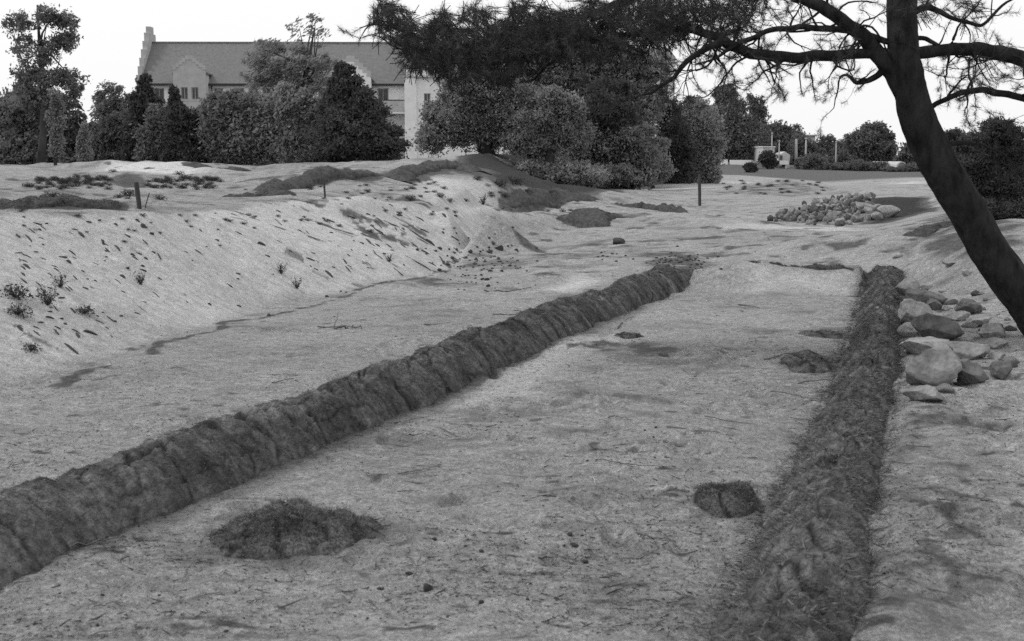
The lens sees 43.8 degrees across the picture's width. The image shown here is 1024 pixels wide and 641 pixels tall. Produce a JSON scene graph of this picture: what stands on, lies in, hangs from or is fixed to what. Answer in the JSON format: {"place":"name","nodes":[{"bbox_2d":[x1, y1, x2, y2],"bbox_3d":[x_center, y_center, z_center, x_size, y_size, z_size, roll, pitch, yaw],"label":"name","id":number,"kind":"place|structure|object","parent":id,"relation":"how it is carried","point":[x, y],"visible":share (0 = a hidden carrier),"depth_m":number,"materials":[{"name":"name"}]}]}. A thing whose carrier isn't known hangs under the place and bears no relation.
{"place":"outdoors","nodes":[
{"label":"outdoors","id":0,"kind":"place"},
{"bbox_2d":[0,154,1023,640],"bbox_3d":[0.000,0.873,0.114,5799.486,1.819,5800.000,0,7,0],"label":"ground","id":1,"kind":"structure","parent":0,"point":[264,352],"depth_m":8.60,"materials":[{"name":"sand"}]},
{"bbox_2d":[0,281,34,299],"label":"heather plant","id":2,"kind":"object","parent":1,"relation":"on","point":[22,294],"visible":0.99,"depth_m":10.45,"materials":[{"name":"plant"}]},
{"bbox_2d":[5,302,32,317],"bbox_3d":[-3.917,-0.088,10.115,0.255,0.147,0.226,5,9,35],"label":"heather plant","id":3,"kind":"object","parent":1,"relation":"on","point":[18,311],"visible":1,"depth_m":10.10,"materials":[{"name":"plant"}]},
{"bbox_2d":[21,342,41,352],"bbox_3d":[-3.618,0.199,9.593,0.154,0.101,0.162,-1,7,-4],"label":"heather plant","id":4,"kind":"object","parent":1,"relation":"on","point":[31,347],"visible":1,"depth_m":9.58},
{"bbox_2d":[0,3,90,162],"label":"deciduous tree","id":5,"kind":"object","parent":1,"relation":"on","point":[34,96],"visible":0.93,"depth_m":43.08,"materials":[{"name":"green plant"}]},
{"bbox_2d":[0,82,93,164],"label":"deciduous tree","id":6,"kind":"object","parent":1,"relation":"on","point":[19,132],"visible":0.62,"depth_m":44.91,"materials":[{"name":"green plant"}]},
{"bbox_2d":[37,282,58,304],"bbox_3d":[-3.871,-0.215,10.609,0.186,0.218,0.262,-3,8,-20],"label":"heather plant","id":7,"kind":"object","parent":1,"relation":"on","point":[47,300],"visible":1,"depth_m":10.60,"materials":[{"name":"plant"}]},
{"bbox_2d":[43,87,71,165],"bbox_3d":[-13.432,-5.688,37.606,0.755,2.404,0.738,0,7,0],"label":"young tree","id":8,"kind":"object","parent":1,"relation":"on","point":[56,116],"visible":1,"depth_m":37.55,"materials":[{"name":"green plant"}]},
{"bbox_2d":[49,272,72,287],"bbox_3d":[-3.936,-0.350,11.093,0.141,0.166,0.200,4,8,28],"label":"heather plant","id":9,"kind":"object","parent":1,"relation":"on","point":[60,284],"visible":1,"depth_m":11.09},
{"bbox_2d":[0,193,122,209],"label":"turf edge","id":10,"kind":"object","parent":1,"relation":"on","point":[40,201],"visible":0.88,"depth_m":14.59,"materials":[{"name":"plant"}]},
{"bbox_2d":[69,116,98,162],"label":"bush","id":11,"kind":"object","parent":1,"relation":"on","point":[91,123],"visible":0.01,"depth_m":49.14,"materials":[{"name":"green plant"}]},
{"bbox_2d":[74,121,94,161],"bbox_3d":[-13.033,-5.320,38.607,0.642,1.424,0.596,4,9,29],"label":"young tree","id":12,"kind":"object","parent":1,"relation":"on","point":[83,151],"visible":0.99,"depth_m":38.56,"materials":[{"name":"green plant"}]},
{"bbox_2d":[75,304,96,316],"bbox_3d":[-3.614,-0.091,10.781,0.187,0.122,0.212,0,7,2],"label":"heather plant","id":13,"kind":"object","parent":1,"relation":"on","point":[84,311],"visible":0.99,"depth_m":10.77,"materials":[{"name":"plant"}]},
{"bbox_2d":[69,536,125,546],"bbox_3d":[-1.749,0.914,5.233,0.032,0.038,0.372,5,9,35],"label":"twig","id":14,"kind":"object","parent":1,"relation":"on","point":[75,543],"visible":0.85,"depth_m":5.26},
{"bbox_2d":[87,107,127,161],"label":"bush","id":15,"kind":"object","parent":1,"relation":"on","point":[107,132],"visible":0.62,"depth_m":48.10,"materials":[{"name":"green plant"}]},
{"bbox_2d":[87,79,128,120],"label":"young tree","id":16,"kind":"object","parent":1,"relation":"on","point":[112,100],"visible":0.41,"depth_m":49.10,"materials":[{"name":"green plant"}]},
{"bbox_2d":[134,182,141,208],"bbox_3d":[-4.345,-1.424,14.795,0.057,0.370,0.053,6,10,39],"label":"wooden stake","id":17,"kind":"object","parent":1,"relation":"on","point":[137,194],"visible":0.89,"depth_m":14.78,"materials":[{"name":"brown wood"}]},
{"bbox_2d":[130,271,145,284],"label":"heather plant","id":18,"kind":"object","parent":1,"relation":"on","point":[139,280],"visible":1,"depth_m":12.31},
{"bbox_2d":[116,70,165,161],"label":"conifer","id":19,"kind":"object","parent":1,"relation":"on","point":[142,96],"visible":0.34,"depth_m":47.01,"materials":[{"name":"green plant"}]},
{"bbox_2d":[125,103,194,161],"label":"bush","id":20,"kind":"object","parent":1,"relation":"on","point":[149,134],"visible":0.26,"depth_m":45.79,"materials":[{"name":"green plant"}]},
{"bbox_2d":[155,84,206,162],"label":"conifer","id":21,"kind":"object","parent":1,"relation":"on","point":[178,124],"visible":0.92,"depth_m":45.14,"materials":[{"name":"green plant"}]},
{"bbox_2d":[183,162,251,170],"bbox_3d":[-7.943,-4.172,35.038,1.921,0.390,1.829,7,10,42],"label":"turf edge","id":22,"kind":"object","parent":1,"relation":"on","point":[195,164],"visible":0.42,"depth_m":34.85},
{"bbox_2d":[190,87,264,164],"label":"deciduous tree","id":23,"kind":"object","parent":1,"relation":"on","point":[217,118],"visible":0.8,"depth_m":44.59,"materials":[{"name":"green plant"}]},
{"bbox_2d":[222,192,253,196],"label":"turf edge","id":24,"kind":"object","parent":1,"relation":"on","point":[247,194],"visible":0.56,"depth_m":20.76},
{"bbox_2d":[215,88,294,164],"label":"deciduous tree","id":25,"kind":"object","parent":1,"relation":"on","point":[259,132],"visible":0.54,"depth_m":44.54,"materials":[{"name":"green plant"}]},
{"bbox_2d":[252,187,294,196],"bbox_3d":[-3.945,-2.086,21.044,0.905,0.259,0.624,5,9,32],"label":"turf edge","id":26,"kind":"object","parent":1,"relation":"on","point":[265,191],"visible":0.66,"depth_m":20.89,"materials":[{"name":"plant"}]},
{"bbox_2d":[238,13,337,95],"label":"deciduous tree","id":27,"kind":"object","parent":1,"relation":"on","point":[273,73],"visible":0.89,"depth_m":47.98,"materials":[{"name":"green plant"}]},
{"bbox_2d":[261,81,324,163],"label":"bush","id":28,"kind":"object","parent":1,"relation":"on","point":[290,102],"visible":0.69,"depth_m":44.14,"materials":[{"name":"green plant"}]},
{"bbox_2d":[206,497,387,560],"bbox_3d":[-0.911,0.892,5.390,0.754,0.195,0.790,-6,10,-40],"label":"turf mound","id":29,"kind":"object","parent":1,"relation":"on","point":[278,529],"visible":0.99,"depth_m":5.28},
{"bbox_2d":[287,108,320,162],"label":"bush","id":30,"kind":"object","parent":1,"relation":"on","point":[308,120],"visible":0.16,"depth_m":43.95,"materials":[{"name":"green plant"}]},
{"bbox_2d":[253,165,390,192],"bbox_3d":[-3.789,-2.761,24.855,0.857,0.533,6.223,2,8,14],"label":"turf edge","id":31,"kind":"object","parent":1,"relation":"on","point":[313,177],"visible":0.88,"depth_m":24.98,"materials":[{"name":"plant"}]},
{"bbox_2d":[0,264,704,597],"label":"turf ridge","id":32,"kind":"structure","parent":1,"relation":"on","point":[44,521],"depth_m":6.77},
{"bbox_2d":[303,60,412,162],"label":"conifer","id":33,"kind":"object","parent":1,"relation":"on","point":[352,125],"visible":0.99,"depth_m":41.98,"materials":[{"name":"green plant"}]},
{"bbox_2d":[136,26,675,158],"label":"apartment building","id":34,"kind":"structure","parent":1,"relation":"on","point":[192,71],"depth_m":163.37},
{"bbox_2d":[181,87,188,100],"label":"window","id":35,"kind":"structure","parent":34,"relation":"in","point":[184,90],"depth_m":160.74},
{"bbox_2d":[191,87,198,100],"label":"window","id":36,"kind":"structure","parent":34,"relation":"in","point":[195,94],"depth_m":160.78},
{"bbox_2d":[378,88,388,99],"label":"window","id":37,"kind":"structure","parent":34,"relation":"in","point":[383,91],"depth_m":163.47,"materials":[{"name":"glass"}]},
{"bbox_2d":[423,583,432,591],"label":"clod","id":38,"kind":"object","parent":1,"relation":"on","point":[427,587],"visible":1,"depth_m":4.66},
{"bbox_2d":[386,159,491,183],"bbox_3d":[-1.959,-3.584,30.652,2.066,0.652,4.525,3,8,20],"label":"turf edge","id":39,"kind":"object","parent":1,"relation":"on","point":[409,173],"visible":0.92,"depth_m":31.53,"materials":[{"name":"plant"}]},
{"bbox_2d":[408,64,545,157],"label":"deciduous tree","id":40,"kind":"object","parent":1,"relation":"on","point":[467,121],"visible":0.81,"depth_m":45.89,"materials":[{"name":"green plant"}]},
{"bbox_2d":[493,178,508,186],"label":"heather plant","id":41,"kind":"object","parent":1,"relation":"on","point":[501,183],"visible":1,"depth_m":30.07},
{"bbox_2d":[506,174,524,184],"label":"heather plant","id":42,"kind":"object","parent":1,"relation":"on","point":[516,181],"visible":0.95,"depth_m":31.03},
{"bbox_2d":[507,187,600,208],"bbox_3d":[1.295,-3.168,33.493,1.101,0.854,8.566,3,8,19],"label":"turf edge","id":43,"kind":"object","parent":1,"relation":"on","point":[534,196],"visible":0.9,"depth_m":31.29,"materials":[{"name":"plant"}]},
{"bbox_2d":[491,83,619,187],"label":"deciduous tree","id":44,"kind":"object","parent":1,"relation":"on","point":[547,127],"visible":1,"depth_m":45.19,"materials":[{"name":"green plant"}]},
{"bbox_2d":[538,554,594,559],"bbox_3d":[0.221,0.941,5.087,0.238,0.032,0.135,0,7,0],"label":"twig","id":45,"kind":"object","parent":1,"relation":"on","point":[562,556],"visible":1,"depth_m":5.08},
{"bbox_2d":[476,16,677,156],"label":"deciduous tree","id":46,"kind":"object","parent":1,"relation":"on","point":[655,74],"visible":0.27,"depth_m":56.27,"materials":[{"name":"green plant"}]},
{"bbox_2d":[556,208,624,227],"bbox_3d":[1.793,-2.265,28.165,1.314,0.455,2.578,3,8,21],"label":"soil mound","id":47,"kind":"object","parent":1,"relation":"on","point":[589,217],"visible":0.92,"depth_m":27.60,"materials":[{"name":"soil"}]},
{"bbox_2d":[531,68,652,189],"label":"conifer","id":48,"kind":"object","parent":1,"relation":"on","point":[615,90],"visible":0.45,"depth_m":50.66,"materials":[{"name":"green plant"}]},
{"bbox_2d":[554,121,669,189],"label":"bush","id":49,"kind":"object","parent":1,"relation":"on","point":[634,143],"visible":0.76,"depth_m":50.88,"materials":[{"name":"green plant"}]},
{"bbox_2d":[586,162,646,188],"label":"bush","id":50,"kind":"object","parent":1,"relation":"on","point":[625,175],"visible":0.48,"depth_m":49.36,"materials":[{"name":"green plant"}]},
{"bbox_2d":[613,238,624,243],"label":"clod","id":51,"kind":"object","parent":1,"relation":"on","point":[618,240],"visible":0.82,"depth_m":22.11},
{"bbox_2d":[613,331,643,338],"bbox_3d":[1.020,0.129,11.114,0.314,0.070,0.210,0,7,0],"label":"turf scrap","id":52,"kind":"object","parent":1,"relation":"on","point":[625,335],"visible":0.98,"depth_m":11.07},
{"bbox_2d":[614,201,687,212],"bbox_3d":[4.005,-3.155,35.850,1.086,0.355,4.702,-3,8,-25],"label":"turf edge","id":53,"kind":"object","parent":1,"relation":"on","point":[663,207],"visible":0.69,"depth_m":35.38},
{"bbox_2d":[637,532,675,541],"bbox_3d":[0.597,0.897,5.279,0.169,0.025,0.022,3,8,23],"label":"twig","id":54,"kind":"object","parent":1,"relation":"on","point":[642,534],"visible":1,"depth_m":5.28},
{"bbox_2d":[651,136,678,187],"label":"bush","id":55,"kind":"object","parent":1,"relation":"on","point":[667,171],"visible":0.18,"depth_m":55.30,"materials":[{"name":"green plant"}]},
{"bbox_2d":[655,92,701,183],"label":"conifer","id":56,"kind":"object","parent":1,"relation":"on","point":[683,150],"visible":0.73,"depth_m":59.04,"materials":[{"name":"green plant"}]},
{"bbox_2d":[336,0,1023,335],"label":"pine tree","id":57,"kind":"object","parent":1,"relation":"on","point":[992,254],"visible":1,"depth_m":9.66,"materials":[{"name":"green plant"}]},
{"bbox_2d":[698,174,700,205],"bbox_3d":[5.716,-3.940,38.796,0.088,1.014,0.085,6,10,39],"label":"wooden stake","id":58,"kind":"object","parent":1,"relation":"on","point":[699,189],"visible":0.89,"depth_m":38.77,"materials":[{"name":"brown wood"}]},
{"bbox_2d":[677,94,729,182],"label":"deciduous tree","id":59,"kind":"object","parent":1,"relation":"on","point":[711,148],"visible":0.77,"depth_m":60.80,"materials":[{"name":"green plant"}]},
{"bbox_2d":[692,479,761,518],"bbox_3d":[0.986,0.798,5.816,0.347,0.182,0.567,0,7,0],"label":"turf mound","id":60,"kind":"object","parent":1,"relation":"on","point":[722,500],"visible":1,"depth_m":5.68,"materials":[{"name":"soil"}]},
{"bbox_2d":[721,160,764,167],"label":"garden wall","id":61,"kind":"structure","parent":1,"relation":"on","point":[737,162],"depth_m":116.11,"materials":[{"name":"paint"}]},
{"bbox_2d":[709,81,777,161],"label":"deciduous tree","id":62,"kind":"object","parent":1,"relation":"on","point":[741,145],"visible":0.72,"depth_m":125.36,"materials":[{"name":"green plant"}]},
{"bbox_2d":[742,162,758,172],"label":"bush","id":63,"kind":"object","parent":1,"relation":"on","point":[749,167],"visible":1,"depth_m":99.15,"materials":[{"name":"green plant"}]},
{"bbox_2d":[746,93,779,153],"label":"deciduous tree","id":64,"kind":"object","parent":1,"relation":"on","point":[762,115],"visible":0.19,"depth_m":127.82,"materials":[{"name":"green plant"}]},
{"bbox_2d":[757,149,779,168],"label":"bush","id":65,"kind":"object","parent":1,"relation":"on","point":[767,159],"visible":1,"depth_m":114.70,"materials":[{"name":"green plant"}]},
{"bbox_2d":[753,146,789,168],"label":"house","id":66,"kind":"structure","parent":1,"relation":"on","point":[784,159],"depth_m":121.19,"materials":[{"name":"paint"}]},
{"bbox_2d":[764,120,809,164],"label":"deciduous tree","id":67,"kind":"object","parent":1,"relation":"on","point":[784,132],"visible":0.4,"depth_m":166.69,"materials":[{"name":"plant"}]},
{"bbox_2d":[667,264,913,640],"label":"turf ridge","id":68,"kind":"structure","parent":1,"relation":"on","point":[810,570],"depth_m":5.10,"materials":[{"name":"plant"}]},
{"bbox_2d":[794,155,803,168],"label":"bush","id":69,"kind":"object","parent":1,"relation":"on","point":[798,161],"visible":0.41,"depth_m":116.91,"materials":[{"name":"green plant"}]},
{"bbox_2d":[785,131,828,164],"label":"deciduous tree","id":70,"kind":"object","parent":1,"relation":"on","point":[812,147],"visible":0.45,"depth_m":162.61,"materials":[{"name":"plant"}]},
{"bbox_2d":[750,259,863,277],"bbox_3d":[3.535,-0.614,15.631,1.613,0.297,0.293,-1,7,-5],"label":"turf edge","id":71,"kind":"object","parent":1,"relation":"on","point":[814,266],"visible":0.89,"depth_m":15.61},
{"bbox_2d":[779,349,838,373],"bbox_3d":[2.295,0.311,9.837,0.512,0.133,0.764,0,7,0],"label":"turf mound","id":72,"kind":"object","parent":1,"relation":"on","point":[806,361],"visible":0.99,"depth_m":9.74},
{"bbox_2d":[799,150,829,169],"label":"bush","id":73,"kind":"object","parent":1,"relation":"on","point":[814,161],"visible":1,"depth_m":114.95,"materials":[{"name":"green plant"}]},
{"bbox_2d":[798,329,850,338],"bbox_3d":[2.825,0.113,11.375,0.485,0.097,0.642,-2,8,-14],"label":"turf mound","id":74,"kind":"object","parent":1,"relation":"on","point":[821,333],"visible":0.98,"depth_m":11.26,"materials":[{"name":"soil"}]},
{"bbox_2d":[814,133,837,158],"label":"deciduous tree","id":75,"kind":"object","parent":1,"relation":"on","point":[826,142],"visible":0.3,"depth_m":167.94,"materials":[{"name":"plant"}]},
{"bbox_2d":[825,139,843,162],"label":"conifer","id":76,"kind":"object","parent":1,"relation":"on","point":[840,143],"visible":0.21,"depth_m":158.29,"materials":[{"name":"plant"}]},
{"bbox_2d":[824,160,850,170],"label":"bush","id":77,"kind":"object","parent":1,"relation":"on","point":[835,166],"visible":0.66,"depth_m":116.80,"materials":[{"name":"plant"}]},
{"bbox_2d":[832,145,862,162],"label":"deciduous tree","id":78,"kind":"object","parent":1,"relation":"on","point":[843,154],"visible":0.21,"depth_m":153.14,"materials":[{"name":"plant"}]},
{"bbox_2d":[844,158,888,170],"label":"bush","id":79,"kind":"object","parent":1,"relation":"on","point":[860,165],"visible":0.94,"depth_m":116.35,"materials":[{"name":"plant"}]},
{"bbox_2d":[840,120,898,161],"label":"deciduous tree","id":80,"kind":"object","parent":1,"relation":"on","point":[877,139],"visible":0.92,"depth_m":137.50,"materials":[{"name":"plant"}]},
{"bbox_2d":[871,212,882,219],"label":"boulder","id":81,"kind":"object","parent":1,"relation":"on","point":[876,215],"visible":0.99,"depth_m":28.32,"materials":[{"name":"stone"}]},
{"bbox_2d":[877,205,900,216],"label":"boulder","id":82,"kind":"object","parent":1,"relation":"on","point":[888,210],"visible":0.88,"depth_m":29.08,"materials":[{"name":"stone"}]},
{"bbox_2d":[889,161,905,167],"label":"shed","id":83,"kind":"structure","parent":1,"relation":"on","point":[895,163],"depth_m":127.69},
{"bbox_2d":[881,162,919,171],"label":"bush","id":84,"kind":"object","parent":1,"relation":"on","point":[910,167],"visible":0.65,"depth_m":110.54,"materials":[{"name":"plant"}]},
{"bbox_2d":[893,142,915,163],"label":"deciduous tree","id":85,"kind":"object","parent":1,"relation":"on","point":[905,155],"visible":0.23,"depth_m":128.69,"materials":[{"name":"plant"}]},
{"bbox_2d":[895,277,919,294],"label":"boulder","id":86,"kind":"object","parent":1,"relation":"on","point":[904,285],"visible":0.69,"depth_m":13.35,"materials":[{"name":"stone"}]},
{"bbox_2d":[896,322,919,337],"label":"boulder","id":87,"kind":"object","parent":1,"relation":"on","point":[905,329],"visible":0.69,"depth_m":10.24,"materials":[{"name":"stone"}]},
{"bbox_2d":[898,299,932,322],"bbox_3d":[3.469,-0.056,10.908,0.291,0.278,0.255,0,7,0],"label":"boulder","id":88,"kind":"object","parent":1,"relation":"on","point":[908,309],"visible":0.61,"depth_m":10.83,"materials":[{"name":"stone"}]},
{"bbox_2d":[899,385,942,400],"bbox_3d":[2.481,0.452,7.712,0.255,0.125,0.184,4,8,28],"label":"boulder","id":89,"kind":"object","parent":1,"relation":"on","point":[924,393],"visible":0.92,"depth_m":7.64,"materials":[{"name":"stone"}]},
{"bbox_2d":[899,336,949,353],"bbox_3d":[3.054,0.209,9.395,0.406,0.170,0.395,0,7,0],"label":"boulder","id":90,"kind":"object","parent":1,"relation":"on","point":[916,345],"visible":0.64,"depth_m":9.31,"materials":[{"name":"stone"}]},
{"bbox_2d":[905,288,947,303],"bbox_3d":[4.093,-0.232,12.576,0.417,0.181,0.390,2,8,12],"label":"boulder","id":91,"kind":"object","parent":1,"relation":"on","point":[922,295],"visible":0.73,"depth_m":12.43,"materials":[{"name":"stone"}]},
{"bbox_2d":[903,221,952,236],"bbox_3d":[6.252,-1.340,18.996,1.054,0.331,0.583,-4,9,-29],"label":"turf edge","id":92,"kind":"object","parent":1,"relation":"on","point":[924,231],"visible":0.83,"depth_m":18.89,"materials":[{"name":"plant"}]},
{"bbox_2d":[905,346,961,385],"bbox_3d":[2.702,0.298,8.142,0.327,0.262,0.297,4,8,27],"label":"boulder","id":93,"kind":"object","parent":1,"relation":"on","point":[936,366],"visible":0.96,"depth_m":8.08,"materials":[{"name":"stone"}]},
{"bbox_2d":[926,298,942,309],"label":"boulder","id":94,"kind":"object","parent":1,"relation":"on","point":[933,304],"visible":0.86,"depth_m":11.97,"materials":[{"name":"stone"}]},
{"bbox_2d":[910,313,964,340],"bbox_3d":[3.313,0.084,9.978,0.301,0.309,0.396,-7,10,-42],"label":"boulder","id":95,"kind":"object","parent":1,"relation":"on","point":[932,325],"visible":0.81,"depth_m":9.87,"materials":[{"name":"stone"}]},
{"bbox_2d":[936,383,954,393],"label":"stone","id":96,"kind":"object","parent":1,"relation":"on","point":[945,388],"visible":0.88,"depth_m":7.83,"materials":[{"name":"stone"}]},
{"bbox_2d":[941,311,970,320],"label":"boulder","id":97,"kind":"object","parent":1,"relation":"on","point":[957,316],"visible":0.79,"depth_m":11.11,"materials":[{"name":"stone"}]},
{"bbox_2d":[944,127,981,174],"bbox_3d":[11.063,-3.491,29.762,2.604,2.163,1.675,3,8,20],"label":"pine tree","id":98,"kind":"object","parent":1,"relation":"on","point":[952,134],"visible":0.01,"depth_m":29.54,"materials":[{"name":"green plant"}]},
{"bbox_2d":[961,269,972,276],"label":"boulder","id":99,"kind":"object","parent":1,"relation":"on","point":[965,272],"visible":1,"depth_m":13.24,"materials":[{"name":"stone"}]},
{"bbox_2d":[954,298,981,313],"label":"boulder","id":100,"kind":"object","parent":1,"relation":"on","point":[971,306],"visible":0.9,"depth_m":11.42,"materials":[{"name":"stone"}]},
{"bbox_2d":[947,341,990,359],"bbox_3d":[3.242,0.225,9.037,0.290,0.159,0.213,4,8,28],"label":"boulder","id":101,"kind":"object","parent":1,"relation":"on","point":[967,350],"visible":0.85,"depth_m":8.96,"materials":[{"name":"stone"}]},
{"bbox_2d":[961,321,978,327],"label":"stone","id":102,"kind":"object","parent":1,"relation":"on","point":[968,324],"visible":0.94,"depth_m":10.37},
{"bbox_2d":[957,361,988,383],"bbox_3d":[2.936,0.348,8.187,0.239,0.179,0.207,6,9,38],"label":"boulder","id":103,"kind":"object","parent":1,"relation":"on","point":[971,373],"visible":0.69,"depth_m":8.13,"materials":[{"name":"stone"}]},
{"bbox_2d":[966,315,991,325],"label":"boulder","id":104,"kind":"object","parent":1,"relation":"on","point":[981,320],"visible":0.81,"depth_m":10.42,"materials":[{"name":"stone"}]},
{"bbox_2d":[950,113,1023,218],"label":"pine tree","id":105,"kind":"object","parent":1,"relation":"on","point":[985,167],"visible":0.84,"depth_m":18.65,"materials":[{"name":"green plant"}]},
{"bbox_2d":[978,322,1005,337],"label":"boulder","id":106,"kind":"object","parent":1,"relation":"on","point":[990,330],"visible":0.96,"depth_m":9.88,"materials":[{"name":"stone"}]},
{"bbox_2d":[983,337,1007,348],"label":"boulder","id":107,"kind":"object","parent":1,"relation":"on","point":[994,342],"visible":0.94,"depth_m":9.63,"materials":[{"name":"stone"}]},
{"bbox_2d":[987,352,1005,359],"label":"boulder","id":108,"kind":"object","parent":1,"relation":"on","point":[997,355],"visible":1,"depth_m":8.94,"materials":[{"name":"stone"}]},
{"bbox_2d":[989,360,1012,379],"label":"boulder","id":109,"kind":"object","parent":1,"relation":"on","point":[1000,369],"visible":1,"depth_m":8.32,"materials":[{"name":"stone"}]},
{"bbox_2d":[1001,356,1019,363],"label":"stone","id":110,"kind":"object","parent":1,"relation":"on","point":[1012,359],"visible":0.59,"depth_m":8.85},
{"bbox_2d":[0,0,1023,154],"label":"sky","id":111,"kind":"structure","parent":0,"point":[113,31],"materials":[{"name":"white"}]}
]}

